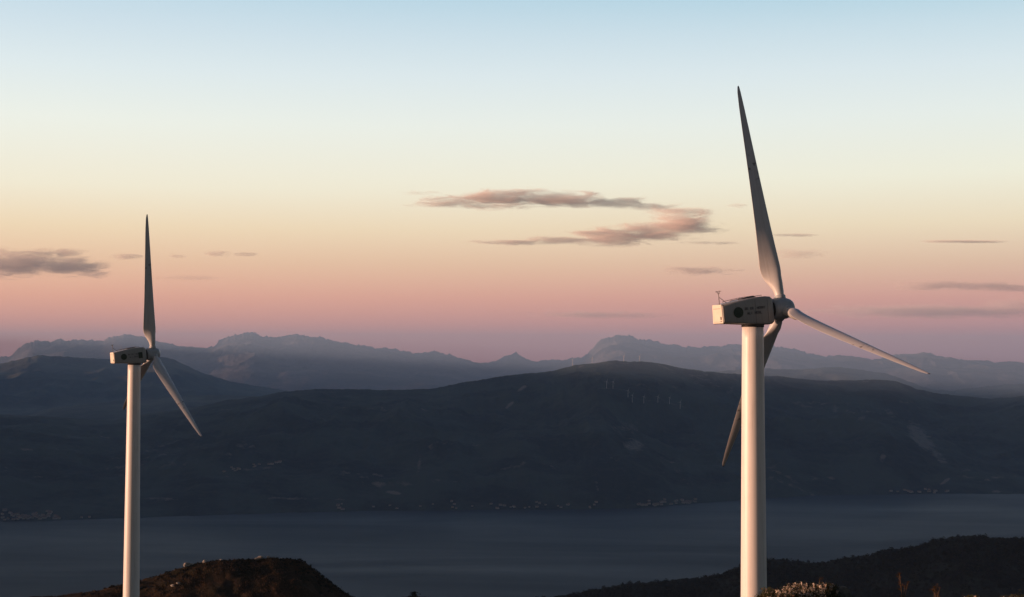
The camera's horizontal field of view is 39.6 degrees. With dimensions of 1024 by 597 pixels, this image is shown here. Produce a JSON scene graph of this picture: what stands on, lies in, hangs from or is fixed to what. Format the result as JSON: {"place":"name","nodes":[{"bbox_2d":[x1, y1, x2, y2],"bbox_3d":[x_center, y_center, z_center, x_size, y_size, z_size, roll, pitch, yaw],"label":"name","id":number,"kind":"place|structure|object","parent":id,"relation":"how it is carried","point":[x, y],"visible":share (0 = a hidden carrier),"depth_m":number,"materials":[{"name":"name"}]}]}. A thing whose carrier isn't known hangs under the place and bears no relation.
{"place":"outdoors","nodes":[
{"label":"outdoors","id":0,"kind":"place"},
{"bbox_2d":[27,395,257,419],"bbox_3d":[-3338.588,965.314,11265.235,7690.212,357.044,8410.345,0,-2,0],"label":"hills","id":1,"kind":"structure","parent":0,"point":[113,410],"depth_m":11345.55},
{"bbox_2d":[0,355,290,415],"bbox_3d":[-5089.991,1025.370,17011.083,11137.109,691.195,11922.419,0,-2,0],"label":"hills","id":2,"kind":"structure","parent":0,"point":[33,384],"depth_m":15863.65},
{"bbox_2d":[31,556,426,596],"bbox_3d":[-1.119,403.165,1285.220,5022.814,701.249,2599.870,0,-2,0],"label":"ground","id":3,"kind":"structure","parent":0,"point":[222,583],"depth_m":291.63,"materials":[{"name":"brown plant"}]},
{"bbox_2d":[110,214,201,596],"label":"wind turbine","id":4,"kind":"object","parent":3,"relation":"on","point":[134,358],"visible":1,"depth_m":261.96,"materials":[{"name":"paint"}]},
{"bbox_2d":[754,586,777,596],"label":"flowering shrub","id":5,"kind":"object","parent":3,"relation":"on","point":[768,593],"visible":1,"depth_m":32.22,"materials":[{"name":"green plant"}]},
{"bbox_2d":[772,582,828,596],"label":"flowering shrub","id":6,"kind":"object","parent":3,"relation":"on","point":[792,592],"visible":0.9,"depth_m":32.97,"materials":[{"name":"beige plant"}]},
{"bbox_2d":[712,86,929,596],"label":"wind turbine","id":7,"kind":"object","parent":3,"relation":"on","point":[753,315],"visible":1,"depth_m":149.57,"materials":[{"name":"paint"}]},
{"bbox_2d":[929,584,939,596],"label":"dry plant","id":8,"kind":"object","parent":3,"relation":"on","point":[934,589],"visible":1,"depth_m":32.38,"materials":[{"name":"brown plant"}]},
{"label":"grass","id":9,"kind":"object","parent":3,"relation":"on","visible":0},
{"bbox_2d":[819,582,844,596],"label":"flowering shrub","id":10,"kind":"object","parent":9,"relation":"on","point":[833,591],"visible":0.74,"depth_m":33.01,"materials":[{"name":"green plant"}]},
{"bbox_2d":[896,573,908,596],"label":"dry plant","id":11,"kind":"object","parent":9,"relation":"on","point":[904,586],"visible":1,"depth_m":33.03,"materials":[{"name":"brown plant"}]},
{"bbox_2d":[0,360,1023,521],"bbox_3d":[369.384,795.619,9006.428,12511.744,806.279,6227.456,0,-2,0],"label":"hills","id":12,"kind":"structure","parent":0,"point":[574,436],"depth_m":7454.29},
{"bbox_2d":[0,494,1023,596],"bbox_3d":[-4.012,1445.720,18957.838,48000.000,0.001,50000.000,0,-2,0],"label":"water","id":13,"kind":"structure","parent":0,"point":[500,553],"depth_m":5326.13,"materials":[{"name":"blue liquid"}]},
{"bbox_2d":[0,332,1023,390],"bbox_3d":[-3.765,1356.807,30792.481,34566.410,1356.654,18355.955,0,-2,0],"label":"mountain range","id":14,"kind":"structure","parent":0,"point":[294,362],"depth_m":28868.59,"materials":[{"name":"stone"}]},
{"bbox_2d":[0,0,1023,362],"label":"sky","id":15,"kind":"structure","parent":0,"point":[479,181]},
{"bbox_2d":[556,535,1023,596],"bbox_3d":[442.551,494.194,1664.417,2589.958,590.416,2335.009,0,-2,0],"label":"hills","id":16,"kind":"structure","parent":0,"point":[986,592],"depth_m":1260.50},
{"bbox_2d":[542,533,1023,596],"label":"scrub","id":17,"kind":"object","parent":16,"relation":"on","point":[901,559],"visible":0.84,"depth_m":1269.19,"materials":[{"name":"plant"}]},
{"bbox_2d":[714,367,1023,398],"bbox_3d":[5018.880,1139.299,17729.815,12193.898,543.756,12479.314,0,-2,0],"label":"hills","id":18,"kind":"structure","parent":0,"point":[989,392],"depth_m":18013.38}
]}

